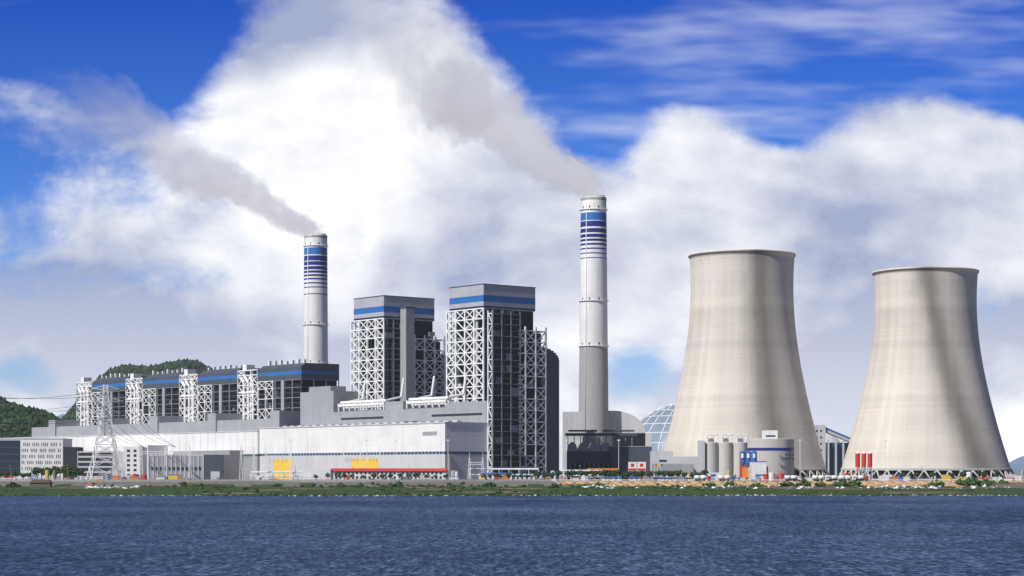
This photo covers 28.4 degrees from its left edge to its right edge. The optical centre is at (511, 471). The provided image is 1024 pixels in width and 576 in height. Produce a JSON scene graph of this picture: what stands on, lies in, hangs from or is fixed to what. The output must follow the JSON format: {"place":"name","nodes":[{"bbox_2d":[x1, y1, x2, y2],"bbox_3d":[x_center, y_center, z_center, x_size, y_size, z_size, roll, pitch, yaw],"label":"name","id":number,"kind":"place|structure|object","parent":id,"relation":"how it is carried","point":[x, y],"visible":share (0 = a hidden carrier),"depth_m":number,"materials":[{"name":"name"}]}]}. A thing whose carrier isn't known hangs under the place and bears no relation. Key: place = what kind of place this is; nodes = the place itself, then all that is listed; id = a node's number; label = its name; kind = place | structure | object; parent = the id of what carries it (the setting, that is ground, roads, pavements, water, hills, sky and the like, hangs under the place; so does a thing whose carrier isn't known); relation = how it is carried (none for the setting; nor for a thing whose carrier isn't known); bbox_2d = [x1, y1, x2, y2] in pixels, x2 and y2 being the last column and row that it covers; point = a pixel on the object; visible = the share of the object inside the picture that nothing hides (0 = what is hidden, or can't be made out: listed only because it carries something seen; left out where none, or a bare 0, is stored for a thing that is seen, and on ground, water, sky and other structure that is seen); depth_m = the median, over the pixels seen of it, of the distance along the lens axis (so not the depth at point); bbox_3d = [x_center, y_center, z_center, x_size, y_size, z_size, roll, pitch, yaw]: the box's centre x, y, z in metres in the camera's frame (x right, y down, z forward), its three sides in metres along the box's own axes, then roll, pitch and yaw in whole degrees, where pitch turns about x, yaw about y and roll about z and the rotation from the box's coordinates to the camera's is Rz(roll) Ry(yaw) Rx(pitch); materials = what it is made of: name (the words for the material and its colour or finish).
{"place":"outdoors","nodes":[
{"label":"outdoors","id":0,"kind":"place"},
{"bbox_2d":[0,396,62,437],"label":"hill","id":1,"kind":"structure","parent":0,"point":[20,414],"depth_m":2430.66,"materials":[{"name":"green plant"}]},
{"bbox_2d":[63,447,146,478],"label":"office building","id":2,"kind":"structure","parent":0,"point":[76,457],"depth_m":1400.00,"materials":[{"name":"white concrete"}]},
{"bbox_2d":[0,496,1023,575],"bbox_3d":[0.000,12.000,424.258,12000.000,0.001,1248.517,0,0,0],"label":"water","id":3,"kind":"structure","parent":0,"point":[511,535],"depth_m":375.83,"materials":[{"name":"blue liquid"}]},
{"bbox_2d":[0,481,1023,495],"bbox_3d":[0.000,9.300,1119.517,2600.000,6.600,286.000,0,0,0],"label":"grassy bank","id":4,"kind":"structure","parent":0,"point":[156,488],"depth_m":1136.48,"materials":[{"name":"green plant"}]},
{"bbox_2d":[5,481,20,486],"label":"bush","id":5,"kind":"object","parent":4,"relation":"on","point":[14,484],"visible":0.94,"depth_m":1208.53,"materials":[{"name":"green plant"}]},
{"bbox_2d":[29,480,52,486],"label":"shore hut","id":6,"kind":"object","parent":4,"relation":"on","point":[40,483],"visible":0.86,"depth_m":1215.00,"materials":[{"name":"beige concrete"}]},
{"bbox_2d":[88,479,104,486],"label":"excavator","id":7,"kind":"object","parent":4,"relation":"on","point":[91,484],"visible":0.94,"depth_m":1224.20,"materials":[{"name":"orange metal"}]},
{"bbox_2d":[0,479,550,481],"bbox_3d":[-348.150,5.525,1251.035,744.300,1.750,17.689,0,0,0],"label":"flood wall","id":8,"kind":"structure","parent":4,"relation":"on","point":[290,480],"depth_m":1246.49,"materials":[{"name":"concrete"}]},
{"bbox_2d":[390,483,403,486],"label":"bush","id":9,"kind":"object","parent":4,"relation":"on","point":[396,485],"visible":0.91,"depth_m":1213.69,"materials":[{"name":"green plant"}]},
{"bbox_2d":[482,482,496,486],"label":"bush","id":10,"kind":"object","parent":4,"relation":"on","point":[487,484],"visible":0.94,"depth_m":1221.47,"materials":[{"name":"green plant"}]},
{"bbox_2d":[0,481,1015,495],"bbox_3d":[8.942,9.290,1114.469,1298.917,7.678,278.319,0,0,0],"label":"bank vegetation","id":11,"kind":"object","parent":4,"relation":"on","point":[425,493],"visible":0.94,"depth_m":1059.21,"materials":[{"name":"green plant"}]},
{"bbox_2d":[12,494,1016,495],"bbox_3d":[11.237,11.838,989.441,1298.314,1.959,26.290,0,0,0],"label":"waterline rocks","id":12,"kind":"object","parent":4,"relation":"on","point":[599,495],"visible":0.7,"depth_m":992.26,"materials":[{"name":"grey stone"}]},
{"bbox_2d":[7,482,1023,493],"bbox_3d":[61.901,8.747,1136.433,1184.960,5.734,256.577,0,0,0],"label":"bank mud patches","id":13,"kind":"object","parent":4,"relation":"on","point":[1016,484],"visible":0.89,"depth_m":1156.87,"materials":[{"name":"brown soil"}]},
{"bbox_2d":[84,482,1010,488],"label":"shore rubble","id":14,"kind":"object","parent":4,"relation":"on","point":[898,486],"visible":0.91,"depth_m":1187.17,"materials":[{"name":"stone"}]},
{"bbox_2d":[549,483,558,487],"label":"bush","id":15,"kind":"object","parent":4,"relation":"on","point":[553,485],"visible":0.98,"depth_m":1199.36,"materials":[{"name":"green plant"}]},
{"bbox_2d":[701,482,715,485],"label":"bush","id":16,"kind":"object","parent":4,"relation":"on","point":[709,484],"visible":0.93,"depth_m":1236.83,"materials":[{"name":"green plant"}]},
{"bbox_2d":[723,481,736,485],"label":"bush","id":17,"kind":"object","parent":4,"relation":"on","point":[731,483],"visible":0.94,"depth_m":1234.78,"materials":[{"name":"green plant"}]},
{"bbox_2d":[750,482,763,486],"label":"bush","id":18,"kind":"object","parent":4,"relation":"on","point":[756,485],"visible":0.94,"depth_m":1226.18,"materials":[{"name":"green plant"}]},
{"bbox_2d":[777,481,794,485],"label":"bush","id":19,"kind":"object","parent":4,"relation":"on","point":[784,483],"visible":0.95,"depth_m":1238.23,"materials":[{"name":"green plant"}]},
{"bbox_2d":[555,481,1021,485],"bbox_3d":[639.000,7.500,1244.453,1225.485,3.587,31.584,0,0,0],"label":"revetment grid","id":20,"kind":"object","parent":4,"relation":"on","point":[742,482],"visible":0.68,"depth_m":1248.93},
{"bbox_2d":[794,478,810,485],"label":"bush","id":21,"kind":"object","parent":4,"relation":"on","point":[804,481],"visible":0.95,"depth_m":1234.06,"materials":[{"name":"green plant"}]},
{"bbox_2d":[814,481,827,486],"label":"bush","id":22,"kind":"object","parent":4,"relation":"on","point":[820,484],"visible":0.92,"depth_m":1227.88,"materials":[{"name":"green plant"}]},
{"bbox_2d":[831,480,849,486],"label":"bush","id":23,"kind":"object","parent":4,"relation":"on","point":[840,483],"visible":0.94,"depth_m":1233.81,"materials":[{"name":"green plant"}]},
{"bbox_2d":[846,480,861,486],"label":"bush","id":24,"kind":"object","parent":4,"relation":"on","point":[854,483],"visible":0.94,"depth_m":1230.87,"materials":[{"name":"green plant"}]},
{"bbox_2d":[926,479,944,486],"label":"bush","id":25,"kind":"object","parent":4,"relation":"on","point":[940,483],"visible":0.85,"depth_m":1224.13,"materials":[{"name":"green plant"}]},
{"bbox_2d":[954,477,981,486],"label":"bush","id":26,"kind":"object","parent":4,"relation":"on","point":[969,481],"visible":0.91,"depth_m":1232.54,"materials":[{"name":"green plant"}]},
{"bbox_2d":[978,478,996,486],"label":"bush","id":27,"kind":"object","parent":4,"relation":"on","point":[987,482],"visible":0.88,"depth_m":1229.76,"materials":[{"name":"green plant"}]},
{"bbox_2d":[998,480,1009,483],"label":"bush","id":28,"kind":"object","parent":4,"relation":"on","point":[1003,482],"visible":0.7,"depth_m":1234.04,"materials":[{"name":"green plant"}]},
{"bbox_2d":[0,0,1023,471],"label":"sky","id":29,"kind":"structure","parent":0,"point":[166,166],"materials":[{"name":"blue"}]},
{"bbox_2d":[58,414,1023,472],"bbox_3d":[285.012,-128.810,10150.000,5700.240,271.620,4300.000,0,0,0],"label":"mountains","id":30,"kind":"structure","parent":0,"point":[1017,465],"depth_m":8214.23,"materials":[{"name":"green plant"}]},
{"bbox_2d":[747,430,793,479],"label":"storage tank","id":31,"kind":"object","parent":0,"point":[773,451],"depth_m":1442.11,"materials":[{"name":"white metal"}]},
{"bbox_2d":[559,472,1020,480],"bbox_3d":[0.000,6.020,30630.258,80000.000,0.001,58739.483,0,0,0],"label":"ground plain","id":32,"kind":"structure","parent":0,"point":[561,479],"depth_m":1346.90,"materials":[{"name":"green plant"}]},
{"bbox_2d":[12,471,19,478],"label":"tree","id":33,"kind":"object","parent":32,"relation":"on","point":[15,474],"visible":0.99,"depth_m":1280.91,"materials":[{"name":"green plant"}]},
{"bbox_2d":[0,438,72,478],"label":"office block","id":34,"kind":"structure","parent":32,"relation":"on","point":[25,455],"depth_m":1420.00,"materials":[{"name":"white concrete"}]},
{"bbox_2d":[31,467,41,475],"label":"tree","id":35,"kind":"object","parent":32,"relation":"on","point":[35,471],"visible":0.97,"depth_m":1388.80,"materials":[{"name":"green plant"}]},
{"bbox_2d":[50,466,59,473],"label":"tree","id":36,"kind":"object","parent":32,"relation":"on","point":[52,469],"visible":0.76,"depth_m":1387.86,"materials":[{"name":"green plant"}]},
{"bbox_2d":[56,467,64,475],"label":"tree","id":37,"kind":"object","parent":32,"relation":"on","point":[59,470],"visible":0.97,"depth_m":1386.95,"materials":[{"name":"green plant"}]},
{"bbox_2d":[60,464,69,475],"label":"tree","id":38,"kind":"object","parent":32,"relation":"on","point":[63,467],"visible":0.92,"depth_m":1387.14,"materials":[{"name":"green plant"}]},
{"bbox_2d":[66,465,73,476],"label":"tree","id":39,"kind":"object","parent":32,"relation":"on","point":[70,470],"visible":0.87,"depth_m":1386.43,"materials":[{"name":"green plant"}]},
{"bbox_2d":[72,467,82,476],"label":"tree","id":40,"kind":"object","parent":32,"relation":"on","point":[75,473],"visible":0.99,"depth_m":1387.79,"materials":[{"name":"green plant"}]},
{"bbox_2d":[75,468,84,475],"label":"tree","id":41,"kind":"object","parent":32,"relation":"on","point":[82,470],"visible":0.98,"depth_m":1389.33,"materials":[{"name":"green plant"}]},
{"bbox_2d":[86,385,123,478],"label":"transmission pylon","id":42,"kind":"object","parent":32,"relation":"on","point":[107,398],"visible":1,"depth_m":1348.55,"materials":[{"name":"white metal"}]},
{"bbox_2d":[0,392,174,446],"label":"power lines","id":43,"kind":"object","parent":42,"relation":"attached to","point":[83,417],"visible":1,"depth_m":1332.75,"materials":[{"name":"grey metal"}]},
{"bbox_2d":[76,373,144,425],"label":"boiler","id":44,"kind":"object","parent":32,"relation":"on","point":[112,381],"visible":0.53,"depth_m":1840.11,"materials":[{"name":"white paint"}]},
{"bbox_2d":[61,358,212,420],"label":"hill","id":45,"kind":"structure","parent":32,"relation":"on","point":[178,364],"depth_m":3964.01,"materials":[{"name":"green plant"}]},
{"bbox_2d":[16,410,299,478],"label":"turbine hall","id":46,"kind":"structure","parent":32,"relation":"on","point":[231,434],"depth_m":1618.88,"materials":[{"name":"white metal"}]},
{"bbox_2d":[125,368,198,423],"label":"boiler","id":47,"kind":"object","parent":32,"relation":"on","point":[158,395],"visible":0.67,"depth_m":1762.10,"materials":[{"name":"white paint"}]},
{"bbox_2d":[148,455,230,478],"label":"switchgear hall","id":48,"kind":"structure","parent":32,"relation":"on","point":[209,465],"depth_m":1345.00,"materials":[{"name":"grey metal"}]},
{"bbox_2d":[179,365,259,421],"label":"boiler","id":49,"kind":"object","parent":32,"relation":"on","point":[215,391],"visible":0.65,"depth_m":1689.09,"materials":[{"name":"white paint"}]},
{"bbox_2d":[237,359,338,419],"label":"boiler","id":50,"kind":"object","parent":32,"relation":"on","point":[275,386],"visible":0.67,"depth_m":1606.02,"materials":[{"name":"grey paint"}]},
{"bbox_2d":[302,233,328,363],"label":"chimney","id":51,"kind":"object","parent":32,"relation":"on","point":[316,324],"visible":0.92,"depth_m":1790.76,"materials":[{"name":"white paint"}]},
{"bbox_2d":[259,374,489,478],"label":"turbine hall","id":52,"kind":"structure","parent":32,"relation":"on","point":[333,420],"depth_m":1418.88,"materials":[{"name":"white metal"}]},
{"bbox_2d":[303,468,446,478],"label":"red roof shed","id":53,"kind":"structure","parent":32,"relation":"on","point":[367,472],"depth_m":1300.00,"materials":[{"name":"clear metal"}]},
{"bbox_2d":[351,295,454,409],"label":"boiler","id":54,"kind":"object","parent":32,"relation":"on","point":[394,338],"visible":0.45,"depth_m":1506.25,"materials":[{"name":"grey paint"}]},
{"bbox_2d":[10,466,978,480],"bbox_3d":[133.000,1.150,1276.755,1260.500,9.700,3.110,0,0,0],"label":"street lamps","id":55,"kind":"object","parent":32,"relation":"on","point":[295,472],"visible":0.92,"depth_m":1278.09,"materials":[{"name":"grey metal"}]},
{"bbox_2d":[446,283,558,478],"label":"boiler","id":56,"kind":"object","parent":32,"relation":"on","point":[504,361],"visible":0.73,"depth_m":1414.71,"materials":[{"name":"grey paint"}]},
{"bbox_2d":[0,468,1023,480],"bbox_3d":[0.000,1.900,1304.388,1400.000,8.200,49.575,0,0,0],"label":"yard clutter","id":57,"kind":"object","parent":32,"relation":"on","point":[771,476],"visible":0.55,"depth_m":1289.63,"materials":[{"name":"multicoloured metal"}]},
{"bbox_2d":[140,440,886,480],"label":"switchyard gantries","id":58,"kind":"object","parent":32,"relation":"on","point":[253,452],"visible":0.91,"depth_m":1321.85,"materials":[{"name":"white metal"}]},
{"bbox_2d":[533,471,541,478],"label":"tree","id":59,"kind":"object","parent":32,"relation":"on","point":[537,474],"visible":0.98,"depth_m":1280.19,"materials":[{"name":"green plant"}]},
{"bbox_2d":[555,470,561,480],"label":"tree","id":60,"kind":"object","parent":32,"relation":"on","point":[559,472],"visible":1,"depth_m":1281.07,"materials":[{"name":"green plant"}]},
{"bbox_2d":[564,470,570,480],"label":"tree","id":61,"kind":"object","parent":32,"relation":"on","point":[567,473],"visible":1,"depth_m":1280.20,"materials":[{"name":"green plant"}]},
{"bbox_2d":[570,469,575,480],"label":"tree","id":62,"kind":"object","parent":32,"relation":"on","point":[573,473],"visible":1,"depth_m":1280.50,"materials":[{"name":"green plant"}]},
{"bbox_2d":[576,470,583,480],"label":"tree","id":63,"kind":"object","parent":32,"relation":"on","point":[581,473],"visible":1,"depth_m":1280.95,"materials":[{"name":"green plant"}]},
{"bbox_2d":[482,473,691,480],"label":"site cabins","id":64,"kind":"object","parent":32,"relation":"on","point":[612,479],"visible":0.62,"depth_m":1291.94,"materials":[{"name":"white metal"}]},
{"bbox_2d":[578,195,608,446],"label":"chimney","id":65,"kind":"object","parent":32,"relation":"on","point":[593,346],"visible":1,"depth_m":1560.57,"materials":[{"name":"white paint"}]},
{"bbox_2d":[590,469,597,480],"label":"tree","id":66,"kind":"object","parent":32,"relation":"on","point":[593,474],"visible":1,"depth_m":1278.99,"materials":[{"name":"green plant"}]},
{"bbox_2d":[597,470,605,475],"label":"tree","id":67,"kind":"object","parent":32,"relation":"on","point":[601,473],"visible":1,"depth_m":1280.50,"materials":[{"name":"green plant"}]},
{"bbox_2d":[611,469,620,480],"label":"tree","id":68,"kind":"object","parent":32,"relation":"on","point":[617,472],"visible":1,"depth_m":1279.53,"materials":[{"name":"green plant"}]},
{"bbox_2d":[624,471,631,480],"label":"tree","id":69,"kind":"object","parent":32,"relation":"on","point":[628,474],"visible":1,"depth_m":1281.02,"materials":[{"name":"green plant"}]},
{"bbox_2d":[563,411,697,479],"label":"industrial building","id":70,"kind":"structure","parent":32,"relation":"on","point":[627,430],"depth_m":1500.00,"materials":[{"name":"grey metal"}]},
{"bbox_2d":[631,470,639,480],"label":"tree","id":71,"kind":"object","parent":32,"relation":"on","point":[635,473],"visible":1,"depth_m":1279.98,"materials":[{"name":"green plant"}]},
{"bbox_2d":[638,470,645,480],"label":"tree","id":72,"kind":"object","parent":32,"relation":"on","point":[641,474],"visible":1,"depth_m":1279.45,"materials":[{"name":"green plant"}]},
{"bbox_2d":[646,471,653,480],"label":"tree","id":73,"kind":"object","parent":32,"relation":"on","point":[649,473],"visible":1,"depth_m":1280.80,"materials":[{"name":"green plant"}]},
{"bbox_2d":[654,470,660,480],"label":"tree","id":74,"kind":"object","parent":32,"relation":"on","point":[658,473],"visible":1,"depth_m":1280.44,"materials":[{"name":"green plant"}]},
{"bbox_2d":[640,403,675,450],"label":"coal dome","id":75,"kind":"structure","parent":32,"relation":"on","point":[656,423],"depth_m":2008.89,"materials":[{"name":"glass"}]},
{"bbox_2d":[660,470,668,479],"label":"tree","id":76,"kind":"object","parent":32,"relation":"on","point":[664,473],"visible":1,"depth_m":1279.45,"materials":[{"name":"green plant"}]},
{"bbox_2d":[667,470,674,478],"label":"tree","id":77,"kind":"object","parent":32,"relation":"on","point":[670,473],"visible":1,"depth_m":1280.95,"materials":[{"name":"green plant"}]},
{"bbox_2d":[674,470,682,475],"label":"tree","id":78,"kind":"object","parent":32,"relation":"on","point":[677,473],"visible":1,"depth_m":1279.30,"materials":[{"name":"green plant"}]},
{"bbox_2d":[628,462,766,480],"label":"buildings","id":79,"kind":"structure","parent":32,"relation":"on","point":[636,466],"depth_m":1399.97,"materials":[{"name":"red metal"}]},
{"bbox_2d":[694,475,710,480],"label":"truck","id":80,"kind":"object","parent":32,"relation":"on","point":[701,477],"visible":1,"depth_m":1260.90,"materials":[{"name":"grey metal"}]},
{"bbox_2d":[700,469,708,475],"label":"tree","id":81,"kind":"object","parent":32,"relation":"on","point":[704,472],"visible":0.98,"depth_m":1280.14,"materials":[{"name":"green plant"}]},
{"bbox_2d":[698,433,747,476],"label":"silos","id":82,"kind":"object","parent":32,"relation":"on","point":[722,457],"visible":0.9,"depth_m":1420.65,"materials":[{"name":"white metal"}]},
{"bbox_2d":[718,475,734,480],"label":"tanker truck","id":83,"kind":"object","parent":32,"relation":"on","point":[725,477],"visible":1,"depth_m":1260.90,"materials":[{"name":"grey metal"}]},
{"bbox_2d":[664,249,829,478],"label":"cooling tower","id":84,"kind":"structure","parent":32,"relation":"on","point":[742,374],"depth_m":1502.29,"materials":[{"name":"beige concrete"}]},
{"bbox_2d":[740,451,765,480],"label":"batching plant","id":85,"kind":"object","parent":32,"relation":"on","point":[749,459],"visible":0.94,"depth_m":1328.17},
{"bbox_2d":[784,475,801,480],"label":"tanker truck","id":86,"kind":"object","parent":32,"relation":"on","point":[791,477],"visible":0.98,"depth_m":1262.40,"materials":[{"name":"grey metal"}]},
{"bbox_2d":[812,475,828,480],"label":"tanker truck","id":87,"kind":"object","parent":32,"relation":"on","point":[819,477],"visible":0.98,"depth_m":1260.90,"materials":[{"name":"grey metal"}]},
{"bbox_2d":[825,475,839,480],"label":"tanker truck","id":88,"kind":"object","parent":32,"relation":"on","point":[833,477],"visible":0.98,"depth_m":1262.40,"materials":[{"name":"grey metal"}]},
{"bbox_2d":[826,433,840,442],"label":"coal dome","id":89,"kind":"structure","parent":32,"relation":"on","point":[831,438],"depth_m":2074.67,"materials":[{"name":"blue paint"}]},
{"bbox_2d":[839,475,855,480],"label":"tanker truck","id":90,"kind":"object","parent":32,"relation":"on","point":[845,477],"visible":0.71,"depth_m":1260.90,"materials":[{"name":"grey metal"}]},
{"bbox_2d":[852,475,868,480],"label":"tanker truck","id":91,"kind":"object","parent":32,"relation":"on","point":[861,477],"visible":0.88,"depth_m":1262.40,"materials":[{"name":"grey metal"}]},
{"bbox_2d":[851,452,871,479],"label":"red tanks","id":92,"kind":"object","parent":32,"relation":"on","point":[863,460],"visible":0.79,"depth_m":1398.75,"materials":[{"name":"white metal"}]},
{"bbox_2d":[837,266,1013,479],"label":"cooling tower","id":93,"kind":"structure","parent":32,"relation":"on","point":[925,403],"depth_m":1501.76,"materials":[{"name":"beige concrete"}]},
{"bbox_2d":[959,470,966,480],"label":"tree","id":94,"kind":"object","parent":32,"relation":"on","point":[962,473],"visible":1,"depth_m":1282.81,"materials":[{"name":"green plant"}]},
{"bbox_2d":[994,470,1001,478],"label":"tree","id":95,"kind":"object","parent":32,"relation":"on","point":[997,472],"visible":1,"depth_m":1283.37,"materials":[{"name":"green plant"}]},
{"bbox_2d":[814,425,850,474],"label":"industrial building","id":96,"kind":"structure","parent":0,"point":[833,454],"depth_m":1722.00,"materials":[{"name":"grey metal"}]}
]}

